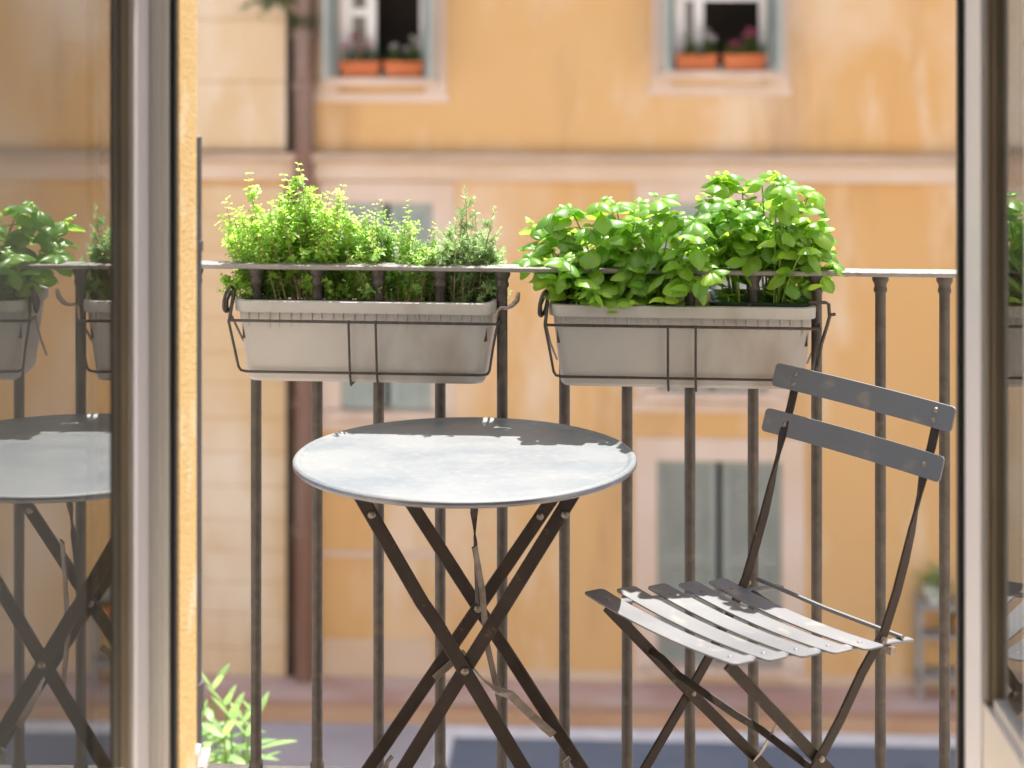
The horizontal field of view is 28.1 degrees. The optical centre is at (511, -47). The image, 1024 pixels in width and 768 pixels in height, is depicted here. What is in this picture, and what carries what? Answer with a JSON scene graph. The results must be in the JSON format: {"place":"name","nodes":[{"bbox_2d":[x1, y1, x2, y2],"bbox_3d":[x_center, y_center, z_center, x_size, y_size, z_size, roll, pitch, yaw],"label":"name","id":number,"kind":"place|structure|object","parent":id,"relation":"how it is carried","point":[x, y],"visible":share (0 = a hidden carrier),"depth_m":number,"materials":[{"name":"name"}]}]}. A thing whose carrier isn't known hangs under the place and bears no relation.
{"place":"outdoors","nodes":[
{"label":"outdoors","id":0,"kind":"place"},
{"bbox_2d":[202,721,453,767],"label":"street","id":1,"kind":"structure","parent":0,"point":[348,745],"depth_m":16.82,"materials":[{"name":"grey asphalt"}]},
{"bbox_2d":[177,0,196,767],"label":"house","id":2,"kind":"structure","parent":1,"relation":"on","point":[186,382],"depth_m":2.78,"materials":[{"name":"paint"}]},
{"bbox_2d":[196,135,209,767],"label":"drainpipe","id":3,"kind":"object","parent":2,"relation":"attached to","point":[202,757],"visible":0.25,"depth_m":2.92,"materials":[{"name":"metal"}]},
{"bbox_2d":[150,0,964,767],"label":"door frame","id":4,"kind":"object","parent":2,"relation":"attached to","point":[162,382],"visible":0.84,"depth_m":2.67,"materials":[{"name":"wood"},{"name":"black rubber"}]},
{"bbox_2d":[0,0,149,767],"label":"door leaf","id":5,"kind":"object","parent":4,"relation":"attached to","point":[74,383],"visible":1,"depth_m":2.33,"materials":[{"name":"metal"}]},
{"bbox_2d":[965,0,1023,767],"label":"door leaf","id":6,"kind":"object","parent":4,"relation":"attached to","point":[994,383],"visible":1,"depth_m":2.56,"materials":[{"name":"metal"}]},
{"bbox_2d":[202,663,296,763],"bbox_3d":[-0.806,4.189,5.272,0.551,4.626,0.648,0,0,0],"label":"oleander","id":7,"kind":"object","parent":1,"relation":"on","point":[217,734],"visible":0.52,"depth_m":5.23,"materials":[{"name":"green plant"}]},
{"bbox_2d":[446,737,453,766],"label":"road marking","id":8,"kind":"object","parent":1,"relation":"on","point":[449,741],"visible":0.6,"depth_m":16.74,"materials":[{"name":"paint"}]},
{"bbox_2d":[197,0,955,688],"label":"apartment building","id":9,"kind":"structure","parent":1,"relation":"on","point":[517,112],"depth_m":17.95,"materials":[{"name":"orange paint"}]},
{"bbox_2d":[233,0,320,30],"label":"wall plant","id":10,"kind":"object","parent":9,"relation":"attached to","point":[285,4],"depth_m":17.84,"materials":[{"name":"green plant"}]},
{"bbox_2d":[339,60,381,76],"bbox_3d":[-1.339,1.021,18.093,0.363,0.135,0.160,0,0,3],"label":"window box","id":11,"kind":"object","parent":9,"relation":"on","point":[357,68],"visible":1,"depth_m":18.02,"materials":[{"name":"ceramic"}]},
{"bbox_2d":[339,34,381,64],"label":"geranium","id":12,"kind":"object","parent":11,"relation":"on","point":[368,53],"visible":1,"depth_m":18.06,"materials":[{"name":"green plant"}]},
{"bbox_2d":[314,0,448,102],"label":"window","id":13,"kind":"structure","parent":9,"relation":"in","point":[387,23],"depth_m":18.06,"materials":[{"name":"paint"}]},
{"bbox_2d":[320,181,453,430],"bbox_3d":[-1.088,3.113,18.444,1.249,2.196,0.990,0,0,3],"label":"window","id":14,"kind":"structure","parent":9,"relation":"in","point":[428,202],"depth_m":18.06,"materials":[{"name":"paint"}]},
{"bbox_2d":[383,60,423,76],"bbox_3d":[-0.951,1.019,18.072,0.355,0.135,0.160,0,0,3],"label":"window box","id":15,"kind":"object","parent":9,"relation":"on","point":[399,68],"visible":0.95,"depth_m":18.00,"materials":[{"name":"ceramic"}]},
{"bbox_2d":[386,35,422,64],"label":"geranium","id":16,"kind":"object","parent":15,"relation":"on","point":[406,50],"visible":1,"depth_m":18.04,"materials":[{"name":"green plant"}]},
{"bbox_2d":[675,53,717,69],"bbox_3d":[1.613,0.951,17.933,0.372,0.135,0.160,0,0,3],"label":"window box","id":17,"kind":"object","parent":9,"relation":"on","point":[694,62],"visible":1,"depth_m":17.86,"materials":[{"name":"ceramic"}]},
{"bbox_2d":[682,26,718,57],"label":"geranium","id":18,"kind":"object","parent":17,"relation":"on","point":[689,48],"visible":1,"depth_m":17.89,"materials":[{"name":"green plant"}]},
{"bbox_2d":[633,182,788,412],"bbox_3d":[1.758,3.004,18.290,1.399,2.016,0.990,0,0,3],"label":"window","id":19,"kind":"structure","parent":9,"relation":"in","point":[646,398],"depth_m":17.89,"materials":[{"name":"paint"}]},
{"bbox_2d":[647,0,791,95],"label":"window","id":20,"kind":"structure","parent":9,"relation":"in","point":[727,20],"depth_m":17.90,"materials":[{"name":"paint"}]},
{"bbox_2d":[634,437,804,684],"bbox_3d":[1.831,5.307,18.286,1.485,2.138,0.990,0,0,3],"label":"window","id":21,"kind":"structure","parent":9,"relation":"in","point":[721,464],"depth_m":17.91,"materials":[{"name":"paint"}]},
{"bbox_2d":[722,53,766,69],"bbox_3d":[2.032,0.950,17.910,0.378,0.135,0.160,0,0,3],"label":"window box","id":22,"kind":"object","parent":9,"relation":"on","point":[747,62],"visible":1,"depth_m":17.84,"materials":[{"name":"ceramic"}]},
{"bbox_2d":[721,27,765,56],"bbox_3d":[2.029,0.778,17.901,0.419,0.274,0.200,0,0,10],"label":"geranium","id":23,"kind":"object","parent":22,"relation":"on","point":[732,45],"visible":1,"depth_m":17.88,"materials":[{"name":"green plant"}]},
{"bbox_2d":[202,698,955,735],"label":"kerb","id":24,"kind":"structure","parent":1,"relation":"on","point":[601,717],"depth_m":17.20,"materials":[{"name":"stone"}]},
{"bbox_2d":[446,725,955,746],"bbox_3d":[6.674,6.520,16.700,14.531,0.060,0.235,0,0,3],"label":"bay line","id":25,"kind":"object","parent":1,"relation":"on","point":[678,736],"depth_m":16.97,"materials":[{"name":"paint"}]},
{"bbox_2d":[448,737,955,767],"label":"parking bay","id":26,"kind":"object","parent":1,"relation":"on","point":[470,752],"visible":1,"depth_m":16.57,"materials":[{"name":"grey asphalt"}]},
{"bbox_2d":[203,674,955,712],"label":"pavement","id":27,"kind":"structure","parent":0,"point":[581,693],"depth_m":17.65,"materials":[{"name":"stone"}]},
{"bbox_2d":[914,591,955,701],"bbox_3d":[3.741,5.950,17.577,0.536,0.860,0.276,0,0,3],"label":"plant stand","id":28,"kind":"object","parent":27,"relation":"on","point":[922,673],"visible":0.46,"depth_m":17.50,"materials":[{"name":"metal"}]},
{"bbox_2d":[914,561,955,603],"bbox_3d":[3.623,5.398,17.587,0.384,0.342,0.392,0,0,0],"label":"pot plant","id":29,"kind":"object","parent":28,"relation":"on","point":[931,589],"visible":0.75,"depth_m":17.56,"materials":[{"name":"green plant"}]},
{"bbox_2d":[950,611,955,631],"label":"pot plant","id":30,"kind":"object","parent":28,"relation":"on","point":[953,617],"visible":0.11,"depth_m":17.55,"materials":[{"name":"green plant"}]},
{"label":"balcony floor","id":31,"kind":"structure","parent":0,"visible":0},
{"bbox_2d":[292,417,636,767],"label":"bistro table","id":32,"kind":"object","parent":31,"relation":"on","point":[414,467],"visible":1,"depth_m":3.60,"materials":[{"name":"metal"}]},
{"bbox_2d":[202,261,955,767],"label":"balcony railing","id":33,"kind":"object","parent":31,"relation":"on","point":[880,277],"visible":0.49,"depth_m":3.91,"materials":[{"name":"metal"}]},
{"bbox_2d":[222,285,519,386],"bbox_3d":[-0.263,0.735,3.987,0.573,0.193,0.194,0,0,5],"label":"wire holder","id":34,"kind":"object","parent":33,"relation":"hanging from","point":[226,308],"visible":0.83,"depth_m":3.90,"materials":[{"name":"metal"}]},
{"bbox_2d":[235,285,496,383],"bbox_3d":[-0.277,0.745,4.002,0.505,0.158,0.198,0,0,5],"label":"planter box","id":35,"kind":"object","parent":34,"relation":"in","point":[412,348],"visible":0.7,"depth_m":3.92,"materials":[{"name":"plastic"}]},
{"bbox_2d":[244,286,369,300],"bbox_3d":[-0.396,0.717,4.012,0.238,0.102,0.158,0,0,5],"label":"nursery pot","id":36,"kind":"object","parent":35,"relation":"in","point":[304,299],"visible":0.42,"depth_m":3.94,"materials":[{"name":"plastic"}]},
{"bbox_2d":[215,162,375,299],"bbox_3d":[-0.424,0.561,4.022,0.322,0.297,0.165,0,0,0],"label":"oregano plant","id":37,"kind":"object","parent":36,"relation":"in","point":[293,239],"visible":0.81,"depth_m":3.99,"materials":[{"name":"green plant"}]},
{"bbox_2d":[336,199,441,301],"bbox_3d":[-0.237,0.598,3.997,0.216,0.235,0.155,0,0,0],"label":"marjoram plant","id":38,"kind":"object","parent":35,"relation":"in","point":[417,288],"visible":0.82,"depth_m":3.98,"materials":[{"name":"green plant"}]},
{"bbox_2d":[423,185,514,314],"bbox_3d":[-0.085,0.583,3.989,0.183,0.266,0.149,0,0,0],"label":"rosemary plant","id":39,"kind":"object","parent":35,"relation":"in","point":[471,287],"visible":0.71,"depth_m":3.96,"materials":[{"name":"green plant"}]},
{"bbox_2d":[538,289,835,391],"bbox_3d":[0.334,0.735,3.939,0.561,0.193,0.194,0,0,5],"label":"wire holder","id":40,"kind":"object","parent":33,"relation":"hanging from","point":[544,313],"visible":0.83,"depth_m":3.86,"materials":[{"name":"black metal"}]},
{"bbox_2d":[549,290,815,388],"bbox_3d":[0.328,0.745,3.954,0.505,0.158,0.198,0,0,5],"label":"planter box","id":41,"kind":"object","parent":40,"relation":"in","point":[642,352],"visible":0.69,"depth_m":3.87,"materials":[{"name":"plastic"}]},
{"bbox_2d":[708,289,812,306],"bbox_3d":[0.476,0.711,3.942,0.198,0.102,0.158,0,0,5],"label":"nursery pot","id":42,"kind":"object","parent":41,"relation":"in","point":[711,300],"visible":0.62,"depth_m":3.87,"materials":[{"name":"plastic"}]},
{"bbox_2d":[684,171,845,302],"bbox_3d":[0.489,0.555,3.932,0.326,0.292,0.228,0,0,20],"label":"basil plant","id":43,"kind":"object","parent":42,"relation":"in","point":[744,234],"visible":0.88,"depth_m":3.88,"materials":[{"name":"green plant"}]},
{"bbox_2d":[585,363,955,767],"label":"bistro chair","id":44,"kind":"object","parent":31,"relation":"on","point":[923,465],"visible":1,"depth_m":3.52,"materials":[{"name":"metal"}]},
{"bbox_3d":[0.209,0.721,3.963,0.212,0.102,0.158,0,0,5],"label":"nursery pot","id":45,"kind":"object","parent":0,"visible":0},
{"bbox_2d":[513,192,729,312],"bbox_3d":[0.211,0.581,3.949,0.438,0.256,0.267,0,0,12],"label":"basil plant","id":46,"kind":"object","parent":45,"relation":"in","point":[613,239],"visible":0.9,"depth_m":3.88,"materials":[{"name":"green plant"}]}
]}

